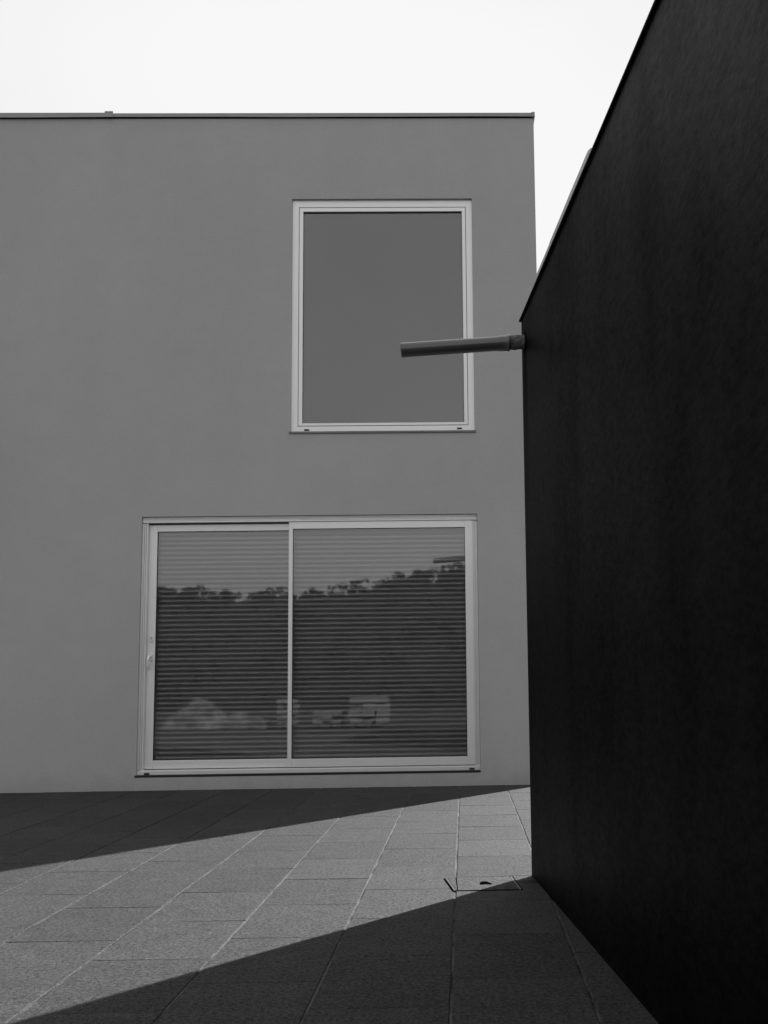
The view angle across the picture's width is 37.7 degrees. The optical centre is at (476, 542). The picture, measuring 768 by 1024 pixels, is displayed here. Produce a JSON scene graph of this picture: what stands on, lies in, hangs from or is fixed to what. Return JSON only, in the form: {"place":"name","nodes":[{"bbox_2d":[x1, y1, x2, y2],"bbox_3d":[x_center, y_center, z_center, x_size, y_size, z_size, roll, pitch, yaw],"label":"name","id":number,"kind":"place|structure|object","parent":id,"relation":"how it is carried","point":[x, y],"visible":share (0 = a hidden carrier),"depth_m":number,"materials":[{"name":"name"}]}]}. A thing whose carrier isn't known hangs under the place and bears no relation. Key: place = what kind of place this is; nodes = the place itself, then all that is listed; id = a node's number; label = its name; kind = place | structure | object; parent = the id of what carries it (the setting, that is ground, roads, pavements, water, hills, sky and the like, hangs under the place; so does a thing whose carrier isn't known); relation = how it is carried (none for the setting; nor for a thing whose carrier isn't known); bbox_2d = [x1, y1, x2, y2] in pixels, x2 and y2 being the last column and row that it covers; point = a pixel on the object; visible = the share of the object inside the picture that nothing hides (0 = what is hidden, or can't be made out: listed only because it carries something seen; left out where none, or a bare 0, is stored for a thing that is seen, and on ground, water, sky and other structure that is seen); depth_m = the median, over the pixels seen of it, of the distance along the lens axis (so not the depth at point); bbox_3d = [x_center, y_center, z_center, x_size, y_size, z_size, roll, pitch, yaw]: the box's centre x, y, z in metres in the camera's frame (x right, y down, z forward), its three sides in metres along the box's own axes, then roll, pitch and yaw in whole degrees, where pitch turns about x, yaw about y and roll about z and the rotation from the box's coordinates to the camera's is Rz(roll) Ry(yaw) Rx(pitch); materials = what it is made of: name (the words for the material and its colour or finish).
{"place":"outdoors","nodes":[
{"label":"outdoors","id":0,"kind":"place"},
{"bbox_2d":[0,111,536,792],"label":"house","id":1,"kind":"structure","parent":0,"point":[262,507],"depth_m":10.08,"materials":[{"name":"paint"}]},
{"bbox_2d":[134,514,480,777],"bbox_3d":[-1.481,0.905,9.962,3.000,2.280,0.224,-1,-7,-1],"label":"sliding door","id":2,"kind":"structure","parent":1,"relation":"in","point":[338,644],"depth_m":9.97,"materials":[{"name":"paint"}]},
{"bbox_2d":[289,200,475,433],"bbox_3d":[-0.864,-2.076,10.313,1.686,2.218,0.174,-1,-7,-1],"label":"window","id":3,"kind":"structure","parent":1,"relation":"in","point":[370,278],"depth_m":10.32,"materials":[{"name":"glass"}]},
{"bbox_2d":[0,0,653,271],"label":"sky","id":4,"kind":"structure","parent":0,"point":[564,62],"materials":[{"name":"white"}]},
{"bbox_2d":[0,785,658,1023],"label":"paving","id":5,"kind":"structure","parent":0,"point":[514,962],"depth_m":4.40,"materials":[{"name":"grey concrete"}]},
{"bbox_2d":[0,786,601,1023],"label":"joint","id":6,"kind":"object","parent":5,"relation":"attached to","point":[451,990],"visible":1,"depth_m":4.01,"materials":[{"name":"grey concrete"}]},
{"bbox_2d":[444,876,522,891],"bbox_3d":[0.025,1.529,5.005,0.346,0.008,0.340,-1,-7,-1],"label":"access cover","id":7,"kind":"object","parent":5,"relation":"on","point":[485,883],"visible":1,"depth_m":4.99,"materials":[{"name":"metal"}]},
{"bbox_2d":[400,0,767,1023],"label":"outbuilding","id":8,"kind":"structure","parent":5,"relation":"on","point":[640,342],"depth_m":2.92,"materials":[{"name":"metal"}]}
]}

